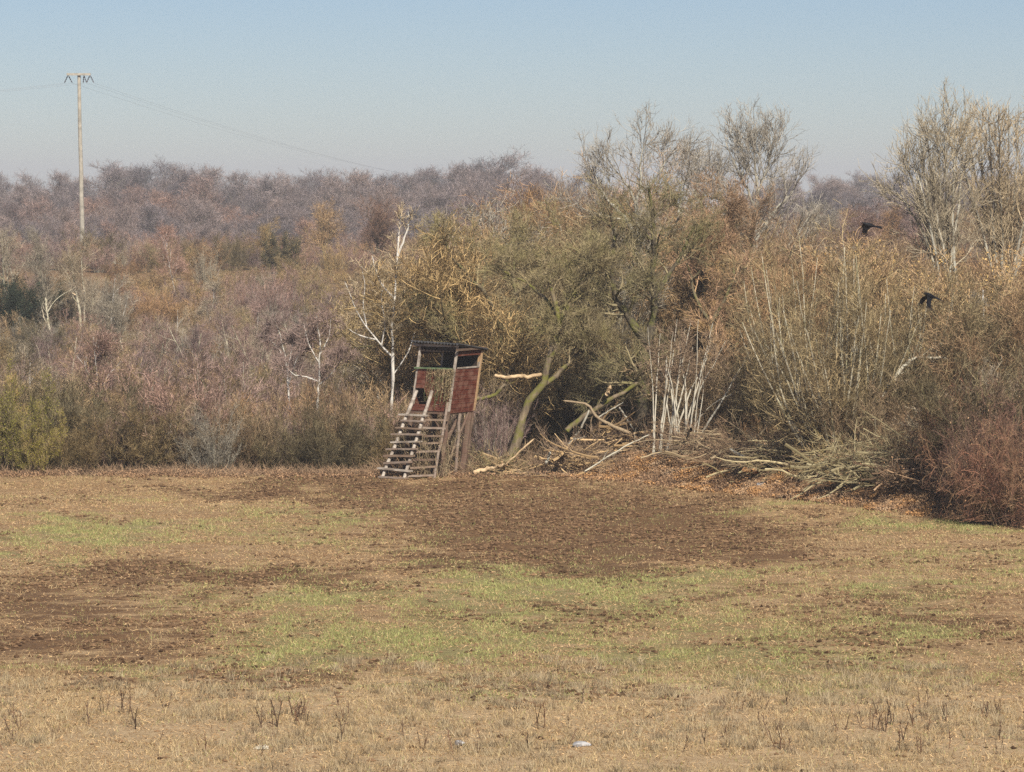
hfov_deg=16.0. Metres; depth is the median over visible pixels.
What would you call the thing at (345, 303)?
twiggy bush
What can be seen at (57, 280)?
shrub
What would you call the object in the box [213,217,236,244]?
woodland tree
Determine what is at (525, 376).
broken branch
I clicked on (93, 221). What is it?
woodland tree
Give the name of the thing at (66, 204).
woodland tree
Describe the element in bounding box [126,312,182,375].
bush
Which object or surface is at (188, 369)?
shrub
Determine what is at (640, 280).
forked tree
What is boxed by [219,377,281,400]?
twiggy bush
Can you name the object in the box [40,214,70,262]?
woodland tree
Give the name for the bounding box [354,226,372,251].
woodland tree
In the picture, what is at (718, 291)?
bare tree
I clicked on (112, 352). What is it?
shrub
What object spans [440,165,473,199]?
woodland tree
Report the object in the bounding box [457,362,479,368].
window frame
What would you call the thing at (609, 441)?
brush pile
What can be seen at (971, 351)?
bare tree
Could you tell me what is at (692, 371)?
twiggy bush
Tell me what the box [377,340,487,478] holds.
hunting stand
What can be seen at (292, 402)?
shrub
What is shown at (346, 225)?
woodland tree
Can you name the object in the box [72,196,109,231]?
woodland tree
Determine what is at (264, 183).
woodland tree
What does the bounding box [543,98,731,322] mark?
tall bare tree
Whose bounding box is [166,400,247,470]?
shrub
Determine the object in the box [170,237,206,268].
shrub
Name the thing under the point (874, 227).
bare tree
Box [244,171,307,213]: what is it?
woodland tree
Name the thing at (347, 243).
twiggy bush
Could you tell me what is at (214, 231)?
woodland tree
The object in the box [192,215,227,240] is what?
woodland tree
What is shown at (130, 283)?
twiggy bush
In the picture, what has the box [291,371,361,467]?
twiggy bush
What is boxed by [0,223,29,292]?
tall bare tree
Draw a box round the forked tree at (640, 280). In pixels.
[559,163,727,436]
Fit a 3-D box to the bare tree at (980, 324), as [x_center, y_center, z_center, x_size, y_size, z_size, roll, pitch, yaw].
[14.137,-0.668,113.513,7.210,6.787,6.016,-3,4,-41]
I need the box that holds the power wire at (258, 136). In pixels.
[95,83,454,183]
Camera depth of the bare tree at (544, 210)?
204.51 m
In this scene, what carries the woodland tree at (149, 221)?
on the ground at (610, 552)
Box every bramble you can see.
[902,367,1023,488]
[908,355,1023,494]
[915,406,998,491]
[915,409,1023,526]
[931,405,1023,512]
[968,394,1023,521]
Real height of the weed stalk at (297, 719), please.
0.503 m
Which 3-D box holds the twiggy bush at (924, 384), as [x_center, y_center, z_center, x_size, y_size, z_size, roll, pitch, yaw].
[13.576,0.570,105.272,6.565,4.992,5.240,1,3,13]
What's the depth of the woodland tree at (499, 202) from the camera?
487.03 m
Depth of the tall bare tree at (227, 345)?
200.76 m
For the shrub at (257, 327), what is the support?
on the ground at (610, 552)
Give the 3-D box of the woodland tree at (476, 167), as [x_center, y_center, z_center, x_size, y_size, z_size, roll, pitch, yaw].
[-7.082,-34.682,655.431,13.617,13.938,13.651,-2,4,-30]
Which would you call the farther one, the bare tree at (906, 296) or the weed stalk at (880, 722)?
the bare tree at (906, 296)
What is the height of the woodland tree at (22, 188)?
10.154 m
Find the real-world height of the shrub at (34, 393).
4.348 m
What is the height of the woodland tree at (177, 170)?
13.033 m
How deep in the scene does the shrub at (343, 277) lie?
266.61 m
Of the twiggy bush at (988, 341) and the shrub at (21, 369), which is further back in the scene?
the shrub at (21, 369)
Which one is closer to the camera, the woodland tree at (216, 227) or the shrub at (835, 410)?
the shrub at (835, 410)
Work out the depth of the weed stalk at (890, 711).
65.02 m
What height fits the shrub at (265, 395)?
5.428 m
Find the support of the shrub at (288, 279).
on the ground at (610, 552)
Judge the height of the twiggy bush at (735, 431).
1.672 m
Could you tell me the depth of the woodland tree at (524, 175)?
657.63 m
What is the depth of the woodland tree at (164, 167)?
653.34 m
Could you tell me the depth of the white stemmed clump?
119.63 m
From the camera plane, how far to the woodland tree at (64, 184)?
596.19 m
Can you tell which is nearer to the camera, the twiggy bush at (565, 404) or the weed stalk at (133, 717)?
the weed stalk at (133, 717)
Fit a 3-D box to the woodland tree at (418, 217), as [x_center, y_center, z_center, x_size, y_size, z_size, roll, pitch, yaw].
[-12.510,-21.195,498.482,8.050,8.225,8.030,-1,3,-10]
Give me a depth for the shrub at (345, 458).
122.40 m
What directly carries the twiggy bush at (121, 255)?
on the ground at (610, 552)
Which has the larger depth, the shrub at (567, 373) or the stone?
the shrub at (567, 373)
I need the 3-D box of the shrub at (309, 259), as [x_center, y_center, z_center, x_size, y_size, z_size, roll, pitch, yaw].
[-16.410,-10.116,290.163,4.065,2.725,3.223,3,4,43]
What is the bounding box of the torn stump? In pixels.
[605,385,611,395]
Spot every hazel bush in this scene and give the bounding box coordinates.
[190,246,222,290]
[717,233,886,427]
[726,199,928,460]
[816,254,981,420]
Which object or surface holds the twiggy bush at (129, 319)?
on the ground at (610, 552)
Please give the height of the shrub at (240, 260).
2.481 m
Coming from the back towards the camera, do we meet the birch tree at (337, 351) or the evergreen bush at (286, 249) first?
the evergreen bush at (286, 249)
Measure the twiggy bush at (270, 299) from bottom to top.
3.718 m
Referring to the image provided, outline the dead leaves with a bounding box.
[0,446,1023,528]
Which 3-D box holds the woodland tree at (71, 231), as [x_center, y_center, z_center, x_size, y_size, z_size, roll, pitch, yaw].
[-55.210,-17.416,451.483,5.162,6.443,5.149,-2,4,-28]
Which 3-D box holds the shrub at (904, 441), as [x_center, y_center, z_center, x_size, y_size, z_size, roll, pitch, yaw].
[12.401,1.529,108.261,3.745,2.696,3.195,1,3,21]
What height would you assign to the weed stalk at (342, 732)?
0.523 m
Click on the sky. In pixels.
(396, 86)
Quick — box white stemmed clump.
[635,314,753,456]
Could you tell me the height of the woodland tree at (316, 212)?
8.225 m
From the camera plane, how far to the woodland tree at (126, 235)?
444.00 m
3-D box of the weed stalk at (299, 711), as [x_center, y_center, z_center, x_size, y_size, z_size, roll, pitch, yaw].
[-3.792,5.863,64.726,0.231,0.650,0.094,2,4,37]
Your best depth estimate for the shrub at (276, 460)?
123.57 m
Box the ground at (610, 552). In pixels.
[0,218,1023,771]
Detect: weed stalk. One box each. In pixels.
[11,712,24,728]
[98,694,110,711]
[119,689,132,712]
[127,706,139,728]
[196,734,206,752]
[254,705,263,727]
[270,697,283,726]
[293,706,308,724]
[294,698,302,722]
[295,699,305,719]
[333,707,346,720]
[339,720,347,740]
[415,728,428,749]
[534,701,544,728]
[767,727,784,748]
[830,710,849,729]
[863,708,884,729]
[878,712,888,731]
[881,712,887,730]
[887,699,896,724]
[899,721,907,741]
[905,703,915,725]
[916,736,923,754]
[917,689,929,707]
[942,703,948,722]
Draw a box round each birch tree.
[21,356,50,392]
[44,357,70,394]
[50,321,139,404]
[90,272,140,338]
[148,221,189,289]
[158,306,192,357]
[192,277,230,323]
[234,296,274,351]
[256,308,324,406]
[266,307,362,408]
[328,306,370,375]
[335,201,430,424]
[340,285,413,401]
[969,288,995,327]
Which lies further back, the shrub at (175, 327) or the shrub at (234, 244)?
the shrub at (234, 244)
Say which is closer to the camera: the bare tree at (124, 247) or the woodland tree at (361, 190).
the bare tree at (124, 247)
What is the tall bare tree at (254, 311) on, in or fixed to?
on the ground at (610, 552)
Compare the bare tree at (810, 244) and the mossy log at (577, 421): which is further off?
the bare tree at (810, 244)
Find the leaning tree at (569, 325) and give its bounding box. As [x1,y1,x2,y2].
[472,227,642,460]
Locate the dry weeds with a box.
[397,425,463,477]
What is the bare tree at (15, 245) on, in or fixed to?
on the ground at (610, 552)
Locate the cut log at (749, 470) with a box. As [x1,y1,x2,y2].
[742,467,758,473]
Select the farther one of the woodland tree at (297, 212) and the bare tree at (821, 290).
the woodland tree at (297, 212)
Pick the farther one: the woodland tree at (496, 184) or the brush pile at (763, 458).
the woodland tree at (496, 184)
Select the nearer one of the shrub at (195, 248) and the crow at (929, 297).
the crow at (929, 297)
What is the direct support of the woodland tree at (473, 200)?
on the ground at (610, 552)
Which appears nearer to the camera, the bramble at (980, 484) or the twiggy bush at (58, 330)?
the bramble at (980, 484)
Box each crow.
[861,222,881,235]
[918,292,941,310]
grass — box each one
[0,472,1023,771]
[0,473,1023,771]
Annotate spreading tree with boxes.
[395,194,576,415]
[655,199,786,406]
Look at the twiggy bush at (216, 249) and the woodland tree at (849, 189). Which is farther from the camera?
the woodland tree at (849, 189)
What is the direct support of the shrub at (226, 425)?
on the ground at (610, 552)
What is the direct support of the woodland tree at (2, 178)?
on the ground at (610, 552)
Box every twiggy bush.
[0,308,46,361]
[0,326,20,362]
[0,354,67,393]
[0,368,38,383]
[10,270,28,290]
[19,272,40,289]
[32,316,73,350]
[37,324,76,355]
[45,238,84,270]
[48,285,87,329]
[48,387,128,468]
[54,307,105,346]
[55,346,82,372]
[62,250,86,270]
[62,355,139,388]
[70,288,138,328]
[83,324,139,365]
[84,265,129,307]
[85,400,172,468]
[86,235,109,258]
[106,341,165,373]
[110,246,132,265]
[113,271,141,291]
[119,285,156,322]
[123,245,155,273]
[125,352,200,385]
[126,233,165,259]
[126,308,173,344]
[133,238,161,271]
[133,281,178,332]
[167,320,222,360]
[176,354,274,400]
[195,308,225,351]
[196,393,276,468]
[206,242,229,265]
[217,267,255,309]
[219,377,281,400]
[220,390,287,469]
[225,283,270,317]
[242,273,291,311]
[244,401,319,468]
[246,280,304,326]
[250,268,277,291]
[250,351,302,386]
[250,390,338,469]
[257,281,309,314]
[269,409,325,466]
[278,379,358,409]
[284,257,339,302]
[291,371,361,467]
[304,358,356,399]
[307,250,326,269]
[308,238,335,263]
[310,294,340,317]
[311,394,397,468]
[314,242,357,276]
[314,300,359,330]
[316,371,409,468]
[320,361,409,402]
[329,407,378,468]
[333,293,371,317]
[335,229,361,257]
[337,273,363,292]
[348,389,442,465]
[349,241,387,268]
[352,231,391,264]
[353,381,416,457]
[377,396,448,454]
[386,391,453,464]
[413,385,514,458]
[417,365,555,467]
[448,371,537,461]
[471,390,537,461]
[482,369,595,460]
[510,413,547,461]
[530,350,634,447]
[550,377,626,444]
[562,329,674,426]
[629,342,730,412]
[664,330,732,411]
[692,338,742,413]
[703,310,820,390]
[721,411,763,442]
[726,322,869,410]
[726,334,839,435]
[727,383,758,442]
[791,410,819,450]
[829,397,906,460]
[849,309,1001,356]
[871,422,924,459]
[877,321,1023,492]
[891,323,1023,382]
[918,350,1023,483]
[924,350,1022,404]
[988,324,1023,388]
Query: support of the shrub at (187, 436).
on the ground at (610, 552)
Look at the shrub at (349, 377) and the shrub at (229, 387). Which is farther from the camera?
the shrub at (349, 377)
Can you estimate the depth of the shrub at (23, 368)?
175.51 m
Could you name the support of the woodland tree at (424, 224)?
on the ground at (610, 552)
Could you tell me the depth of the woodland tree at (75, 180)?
649.47 m
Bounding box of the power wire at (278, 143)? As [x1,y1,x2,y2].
[88,83,430,178]
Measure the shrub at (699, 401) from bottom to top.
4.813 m
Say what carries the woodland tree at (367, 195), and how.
on the ground at (610, 552)
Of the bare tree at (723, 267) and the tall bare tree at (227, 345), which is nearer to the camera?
the bare tree at (723, 267)
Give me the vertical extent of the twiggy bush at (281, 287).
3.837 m
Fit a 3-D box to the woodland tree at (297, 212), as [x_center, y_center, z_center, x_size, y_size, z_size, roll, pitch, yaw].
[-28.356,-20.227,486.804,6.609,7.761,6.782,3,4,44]
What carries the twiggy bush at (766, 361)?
on the ground at (610, 552)
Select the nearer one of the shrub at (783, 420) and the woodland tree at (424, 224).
the shrub at (783, 420)
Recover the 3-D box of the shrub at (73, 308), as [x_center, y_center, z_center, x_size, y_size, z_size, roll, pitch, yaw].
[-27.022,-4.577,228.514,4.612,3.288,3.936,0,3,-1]
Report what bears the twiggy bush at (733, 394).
on the ground at (610, 552)
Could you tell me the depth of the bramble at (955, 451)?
102.55 m
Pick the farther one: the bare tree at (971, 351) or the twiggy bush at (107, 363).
the twiggy bush at (107, 363)
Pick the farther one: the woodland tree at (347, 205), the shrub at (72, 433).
the woodland tree at (347, 205)
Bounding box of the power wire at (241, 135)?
[73,83,444,179]
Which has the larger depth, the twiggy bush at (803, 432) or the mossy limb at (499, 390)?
the mossy limb at (499, 390)
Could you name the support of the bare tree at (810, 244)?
on the ground at (610, 552)
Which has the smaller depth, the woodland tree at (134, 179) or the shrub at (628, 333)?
the shrub at (628, 333)
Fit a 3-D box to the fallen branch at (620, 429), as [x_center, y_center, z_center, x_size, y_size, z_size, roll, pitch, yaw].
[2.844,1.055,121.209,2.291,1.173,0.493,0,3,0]
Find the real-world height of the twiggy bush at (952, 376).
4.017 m
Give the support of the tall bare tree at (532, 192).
on the ground at (610, 552)
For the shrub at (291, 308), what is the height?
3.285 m
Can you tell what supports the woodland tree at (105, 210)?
on the ground at (610, 552)
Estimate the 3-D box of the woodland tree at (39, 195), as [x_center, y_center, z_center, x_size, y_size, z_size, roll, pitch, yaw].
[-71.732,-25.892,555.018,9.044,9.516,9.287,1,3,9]
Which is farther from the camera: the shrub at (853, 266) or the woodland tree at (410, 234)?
the woodland tree at (410, 234)
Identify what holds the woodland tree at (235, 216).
on the ground at (610, 552)
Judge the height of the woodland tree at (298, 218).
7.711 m
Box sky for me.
[0,0,1023,217]
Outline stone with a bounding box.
[572,741,590,746]
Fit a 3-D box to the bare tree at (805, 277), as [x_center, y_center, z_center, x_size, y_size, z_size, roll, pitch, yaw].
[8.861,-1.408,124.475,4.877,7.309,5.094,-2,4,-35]
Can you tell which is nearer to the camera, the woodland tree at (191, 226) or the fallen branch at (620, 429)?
the fallen branch at (620, 429)
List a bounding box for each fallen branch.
[472,464,504,473]
[480,439,533,472]
[545,451,550,463]
[555,410,589,463]
[563,400,631,434]
[584,429,649,471]
[599,402,623,416]
[619,407,633,429]
[729,448,764,464]
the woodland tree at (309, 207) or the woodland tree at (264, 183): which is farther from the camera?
the woodland tree at (264, 183)
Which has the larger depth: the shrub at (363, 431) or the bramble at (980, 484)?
the shrub at (363, 431)
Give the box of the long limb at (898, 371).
[877,343,953,402]
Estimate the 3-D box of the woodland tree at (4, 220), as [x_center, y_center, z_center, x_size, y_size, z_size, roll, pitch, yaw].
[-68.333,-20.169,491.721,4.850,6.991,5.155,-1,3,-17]
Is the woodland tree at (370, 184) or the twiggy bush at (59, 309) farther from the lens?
the woodland tree at (370, 184)
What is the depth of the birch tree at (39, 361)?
151.95 m
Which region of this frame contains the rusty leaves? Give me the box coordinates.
[548,447,967,520]
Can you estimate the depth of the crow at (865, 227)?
99.93 m
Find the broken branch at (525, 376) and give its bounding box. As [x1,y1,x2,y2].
[494,373,541,379]
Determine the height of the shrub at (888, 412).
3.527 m
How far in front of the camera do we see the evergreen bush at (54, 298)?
218.39 m
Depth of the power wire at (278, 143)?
425.09 m
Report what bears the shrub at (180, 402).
on the ground at (610, 552)
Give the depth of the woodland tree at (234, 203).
562.34 m
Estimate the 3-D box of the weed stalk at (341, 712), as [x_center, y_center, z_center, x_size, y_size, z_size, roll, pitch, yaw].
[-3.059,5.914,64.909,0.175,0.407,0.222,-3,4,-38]
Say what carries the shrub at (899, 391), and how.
on the ground at (610, 552)
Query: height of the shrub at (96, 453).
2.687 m
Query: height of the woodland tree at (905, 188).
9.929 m
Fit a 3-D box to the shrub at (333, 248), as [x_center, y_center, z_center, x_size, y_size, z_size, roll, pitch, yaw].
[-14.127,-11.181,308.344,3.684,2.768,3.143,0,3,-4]
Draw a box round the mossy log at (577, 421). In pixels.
[565,382,637,432]
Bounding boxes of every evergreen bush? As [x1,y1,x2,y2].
[0,269,48,342]
[0,280,69,339]
[258,228,304,273]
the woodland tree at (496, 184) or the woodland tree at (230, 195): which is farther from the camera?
the woodland tree at (230, 195)
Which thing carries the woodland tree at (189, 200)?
on the ground at (610, 552)
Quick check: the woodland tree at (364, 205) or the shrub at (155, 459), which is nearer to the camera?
the shrub at (155, 459)
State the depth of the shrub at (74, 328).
209.09 m
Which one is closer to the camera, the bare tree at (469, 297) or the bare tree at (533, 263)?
the bare tree at (469, 297)
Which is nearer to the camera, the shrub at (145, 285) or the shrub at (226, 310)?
the shrub at (226, 310)
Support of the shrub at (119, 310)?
on the ground at (610, 552)
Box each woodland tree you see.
[0,172,7,192]
[0,178,13,200]
[0,185,10,214]
[0,187,36,224]
[0,198,28,229]
[0,213,17,235]
[0,215,23,247]
[1,202,28,232]
[3,180,30,213]
[5,184,38,202]
[9,217,32,247]
[14,167,54,192]
[14,193,62,237]
[15,224,37,257]
[23,187,57,229]
[27,185,51,196]
[40,204,85,243]
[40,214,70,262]
[41,169,75,206]
[41,190,61,212]
[45,186,88,219]
[45,195,79,229]
[50,222,79,253]
[51,221,86,243]
[52,174,84,206]
[64,180,99,211]
[71,174,94,193]
[71,196,104,225]
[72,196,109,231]
[78,210,104,239]
[83,160,147,202]
[86,216,125,253]
[92,164,126,200]
[92,184,122,215]
[93,201,122,238]
[95,206,137,243]
[96,165,146,213]
[96,215,127,263]
[104,186,146,227]
[112,201,143,237]
[117,227,142,255]
[118,167,150,198]
[121,200,167,242]
[124,228,160,260]
[127,161,163,202]
[134,204,180,234]
[143,188,166,207]
[144,190,190,218]
[145,174,170,201]
[148,154,185,185]
[149,210,191,239]
[151,180,189,216]
[155,178,180,195]
[164,160,204,187]
[165,162,197,206]
[168,192,222,231]
[169,196,227,240]
[176,173,233,223]
[183,221,211,240]
[187,169,221,195]
[188,186,224,215]
[189,221,218,246]
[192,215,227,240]
[197,162,230,190]
[201,228,227,246]
[211,180,257,231]
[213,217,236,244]
[217,168,256,205]
[220,196,241,220]
[220,205,253,236]
[227,209,261,239]
[228,217,257,241]
[230,189,274,231]
[235,194,271,220]
[238,175,282,210]
[239,182,265,215]
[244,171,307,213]
[244,215,276,238]
[253,174,279,196]
[254,194,293,228]
[256,201,305,237]
[269,218,303,243]
[274,166,300,198]
[280,183,306,198]
[280,193,311,240]
[281,208,314,260]
[282,172,328,210]
[282,208,309,236]
[288,174,314,194]
[288,216,318,263]
[299,167,341,188]
[300,176,334,214]
[302,200,324,230]
[305,187,343,216]
[308,202,332,243]
[309,169,350,205]
[311,211,334,249]
[312,176,356,242]
[313,201,364,243]
[329,217,357,263]
[336,167,381,202]
[336,198,368,240]
[340,203,373,235]
[347,179,384,203]
[349,173,384,197]
[350,207,369,240]
[351,197,376,214]
[353,168,373,184]
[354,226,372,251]
[355,211,402,240]
[357,176,408,231]
[358,191,389,211]
[370,170,402,198]
[377,172,428,207]
[380,205,404,235]
[382,188,420,226]
[395,203,433,235]
[395,234,414,246]
[396,171,423,193]
[396,226,418,242]
[397,208,417,238]
[405,180,462,219]
[410,166,448,199]
[410,180,438,201]
[411,164,441,190]
[412,203,463,234]
[413,184,467,220]
[416,217,434,233]
[428,177,458,189]
[440,161,484,188]
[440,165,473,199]
[442,156,498,184]
[447,193,500,233]
[448,194,483,223]
[450,166,492,196]
[453,184,489,224]
[454,175,488,218]
[467,144,533,189]
[469,172,527,203]
[473,179,512,210]
[476,170,523,191]
[487,190,531,219]
[506,180,525,201]
[511,161,556,183]
[516,175,549,207]
[518,167,571,196]
[520,178,547,206]
[530,170,558,194]
[544,176,567,197]
[564,169,587,205]
[745,189,794,228]
[752,186,781,205]
[771,177,805,215]
[772,177,801,204]
[777,193,807,225]
[789,176,805,201]
[789,184,845,219]
[794,193,824,224]
[804,170,825,201]
[812,181,838,209]
[821,180,855,214]
[822,175,846,214]
[830,189,881,232]
[833,181,870,211]
[843,169,873,208]
[852,193,887,225]
[863,171,885,210]
[872,178,907,219]
[873,194,922,225]
[891,174,909,198]
[891,180,918,209]
[902,187,949,244]
[938,169,959,191]
[939,186,969,216]
[949,192,982,233]
[951,181,984,212]
[984,174,1022,208]
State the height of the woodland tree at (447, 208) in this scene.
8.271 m
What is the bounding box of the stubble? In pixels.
[0,650,1023,771]
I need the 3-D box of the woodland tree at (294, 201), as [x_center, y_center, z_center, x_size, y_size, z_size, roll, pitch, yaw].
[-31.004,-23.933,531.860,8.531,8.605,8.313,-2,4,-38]
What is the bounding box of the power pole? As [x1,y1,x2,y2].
[64,73,93,262]
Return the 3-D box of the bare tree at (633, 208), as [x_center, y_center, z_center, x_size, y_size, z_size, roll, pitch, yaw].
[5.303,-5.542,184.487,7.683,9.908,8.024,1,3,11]
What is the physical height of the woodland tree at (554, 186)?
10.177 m
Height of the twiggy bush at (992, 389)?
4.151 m
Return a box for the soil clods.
[0,473,1023,771]
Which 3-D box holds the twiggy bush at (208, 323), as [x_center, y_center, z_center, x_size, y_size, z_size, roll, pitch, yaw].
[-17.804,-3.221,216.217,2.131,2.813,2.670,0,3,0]
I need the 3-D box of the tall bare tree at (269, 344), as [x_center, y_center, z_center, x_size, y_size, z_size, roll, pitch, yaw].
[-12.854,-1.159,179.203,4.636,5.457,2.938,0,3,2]
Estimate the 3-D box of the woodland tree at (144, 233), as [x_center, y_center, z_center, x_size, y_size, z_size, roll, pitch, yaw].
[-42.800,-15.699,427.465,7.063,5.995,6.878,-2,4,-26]
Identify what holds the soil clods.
on the ground at (610, 552)
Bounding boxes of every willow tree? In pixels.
[857,76,996,296]
[928,87,1023,285]
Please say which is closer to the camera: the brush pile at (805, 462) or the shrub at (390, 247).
the brush pile at (805, 462)
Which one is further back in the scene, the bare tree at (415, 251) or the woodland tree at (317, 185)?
the woodland tree at (317, 185)
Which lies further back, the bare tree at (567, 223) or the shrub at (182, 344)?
the shrub at (182, 344)
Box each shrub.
[0,309,65,363]
[0,313,91,372]
[0,335,55,377]
[0,342,27,375]
[0,351,28,377]
[0,353,75,384]
[0,356,61,470]
[0,357,72,381]
[0,357,73,407]
[0,359,98,464]
[0,360,157,466]
[0,365,91,468]
[0,367,85,463]
[0,371,29,447]
[2,398,69,472]
[4,366,28,462]
[4,367,152,423]
[12,235,49,265]
[14,367,199,469]
[18,272,91,306]
[23,354,159,413]
[24,285,58,331]
[29,233,78,264]
[29,351,139,386]
[38,409,115,472]
[40,347,248,403]
[45,394,109,468]
[47,271,68,290]
[47,341,88,374]
[50,292,98,334]
[52,368,151,398]
[54,321,92,360]
[56,313,128,358]
[60,221,130,267]
[61,271,122,317]
[64,237,99,265]
[68,388,192,469]
[69,244,103,268]
[69,354,204,468]
[71,351,147,380]
[73,337,159,379]
[75,411,143,466]
[81,245,117,271]
[82,244,115,272]
[87,340,126,366]
[87,343,241,418]
[88,291,146,331]
[88,394,159,470]
[94,274,113,288]
[99,259,143,282]
[104,301,151,335]
[104,310,171,361]
[106,332,165,363]
[106,381,193,468]
[109,259,146,276]
[113,235,138,263]
[114,373,255,463]
[116,366,237,467]
[120,286,173,317]
[122,385,257,466]
[123,319,189,347]
[125,327,211,370]
[126,266,185,289]
[126,311,179,340]
[128,276,186,316]
[130,238,176,272]
[132,269,169,288]
[136,325,239,368]
[137,342,221,378]
[141,233,185,263]
[141,313,214,345]
[141,384,234,468]
[147,315,198,349]
[151,357,219,385]
[152,278,190,302]
[155,343,317,464]
[156,292,212,329]
[156,356,252,399]
[157,256,189,277]
[157,276,208,320]
[158,401,238,469]
[164,236,190,258]
[164,240,199,267]
[164,370,296,413]
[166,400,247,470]
[167,279,231,306]
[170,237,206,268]
[174,276,236,324]
[175,293,245,332]
[175,341,273,385]
[179,260,218,282]
[181,278,207,290]
[182,395,273,467]
[183,243,206,266]
[185,235,212,248]
[185,366,264,403]
[186,236,229,266]
[190,375,259,407]
[191,342,272,385]
[195,288,244,319]
[196,229,259,270]
[198,267,237,289]
[200,313,240,356]
[208,270,239,290]
[209,309,251,338]
[212,325,275,368]
[213,307,256,359]
[215,286,298,315]
[217,265,258,285]
[220,232,253,262]
[221,230,260,265]
[221,351,303,394]
[222,244,258,268]
[223,385,307,468]
[226,307,290,339]
[226,387,333,463]
[228,372,287,404]
[232,309,305,353]
[233,328,328,366]
[238,384,369,413]
[239,242,275,269]
[239,404,339,470]
[242,266,277,285]
[245,231,287,267]
[245,364,364,408]
[249,264,307,289]
[249,388,314,416]
[251,360,302,398]
[259,257,325,310]
[267,320,338,378]
[267,375,370,425]
[268,405,390,471]
[273,252,304,274]
[275,285,327,330]
[289,244,320,273]
[289,386,420,468]
[290,273,358,320]
[294,239,309,261]
[295,359,394,404]
[296,346,402,419]
[300,383,382,407]
[306,386,387,415]
[308,267,330,287]
[313,281,367,322]
[323,414,427,471]
[326,242,361,268]
[327,268,357,287]
[333,279,385,301]
[341,245,380,273]
[344,263,386,283]
[350,268,388,288]
[367,247,396,268]
[368,235,407,259]
[372,240,418,272]
[385,232,427,256]
[478,367,556,456]
[489,353,562,457]
[513,373,573,445]
[540,331,693,427]
[563,345,695,435]
[582,300,722,413]
[620,320,826,438]
[641,325,822,439]
[717,358,745,421]
[721,347,848,420]
[739,413,785,449]
[742,232,928,358]
[742,393,808,439]
[752,364,865,446]
[760,364,935,466]
[765,395,807,438]
[791,326,975,430]
[793,230,961,367]
[808,326,906,378]
[822,348,985,448]
[827,325,940,397]
[830,219,1019,357]
[849,402,926,455]
[850,233,1023,367]
[852,366,952,445]
[863,319,1023,412]
[866,397,961,467]
[892,351,1023,443]
[914,237,1023,352]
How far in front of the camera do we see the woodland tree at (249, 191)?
586.04 m
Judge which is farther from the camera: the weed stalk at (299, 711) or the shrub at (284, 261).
the shrub at (284, 261)
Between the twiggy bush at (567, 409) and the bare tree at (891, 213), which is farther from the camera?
the bare tree at (891, 213)
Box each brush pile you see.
[450,439,543,475]
[509,412,624,478]
[564,397,697,461]
[630,407,750,462]
[664,411,798,469]
[702,388,820,481]
[747,398,929,499]
[765,398,867,480]
[842,423,984,492]
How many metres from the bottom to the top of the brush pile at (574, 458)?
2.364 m
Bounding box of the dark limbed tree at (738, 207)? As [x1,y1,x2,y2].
[679,166,821,360]
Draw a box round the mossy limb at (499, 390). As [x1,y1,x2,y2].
[477,369,514,400]
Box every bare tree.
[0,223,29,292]
[9,233,20,264]
[16,223,85,334]
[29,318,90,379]
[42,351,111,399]
[49,233,106,333]
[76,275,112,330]
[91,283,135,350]
[115,238,130,261]
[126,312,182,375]
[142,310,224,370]
[205,308,288,373]
[208,301,250,356]
[239,233,257,260]
[244,294,268,327]
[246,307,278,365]
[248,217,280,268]
[259,298,318,390]
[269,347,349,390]
[299,246,495,423]
[301,197,349,267]
[302,355,360,395]
[314,240,470,389]
[332,202,589,446]
[338,191,408,269]
[350,217,524,417]
[350,228,520,390]
[353,206,563,333]
[359,227,527,391]
[386,229,456,288]
[389,226,487,388]
[390,215,460,312]
[433,218,479,258]
[440,182,558,305]
[451,157,728,255]
[451,223,551,386]
[461,191,634,398]
[473,252,638,435]
[496,175,585,236]
[497,227,564,305]
[504,185,585,244]
[516,203,555,241]
[517,133,732,255]
[519,196,688,300]
[522,224,632,374]
[526,201,707,353]
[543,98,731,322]
[560,221,680,370]
[567,179,677,233]
[591,235,732,417]
[619,175,697,220]
[622,204,747,325]
[629,191,714,279]
[634,191,747,267]
[655,194,739,279]
[661,227,797,406]
[668,254,747,357]
[678,94,836,287]
[683,236,844,348]
[711,197,773,282]
[720,238,840,403]
[722,226,859,326]
[731,226,836,274]
[735,206,781,266]
[736,223,835,279]
[768,207,805,256]
[770,212,851,273]
[773,210,818,245]
[785,214,892,285]
[790,228,833,259]
[794,197,843,240]
[802,250,874,349]
[803,270,861,321]
[804,231,874,270]
[816,206,847,244]
[817,221,892,295]
[824,195,890,255]
[827,208,846,239]
[839,208,890,239]
[840,204,888,261]
[845,268,948,336]
[859,259,1023,413]
[862,230,942,304]
[864,226,942,282]
[871,204,903,259]
[875,223,899,249]
[878,198,911,255]
[885,224,929,276]
[889,245,979,311]
[894,234,974,281]
[897,203,929,243]
[902,223,928,268]
[903,217,967,261]
[903,270,1023,408]
[927,252,988,300]
[941,238,981,303]
[951,208,988,265]
[957,243,990,290]
[960,208,991,257]
[964,242,1023,316]
[977,199,1023,253]
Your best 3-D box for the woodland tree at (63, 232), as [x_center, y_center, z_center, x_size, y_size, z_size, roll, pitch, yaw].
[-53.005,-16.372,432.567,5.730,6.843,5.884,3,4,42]
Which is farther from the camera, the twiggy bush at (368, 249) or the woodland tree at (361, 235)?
the woodland tree at (361, 235)
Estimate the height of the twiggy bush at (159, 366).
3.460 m
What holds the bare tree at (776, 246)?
on the ground at (610, 552)
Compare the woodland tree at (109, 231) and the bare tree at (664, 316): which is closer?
the bare tree at (664, 316)
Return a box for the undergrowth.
[0,407,1022,524]
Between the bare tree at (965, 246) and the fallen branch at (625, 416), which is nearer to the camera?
the fallen branch at (625, 416)

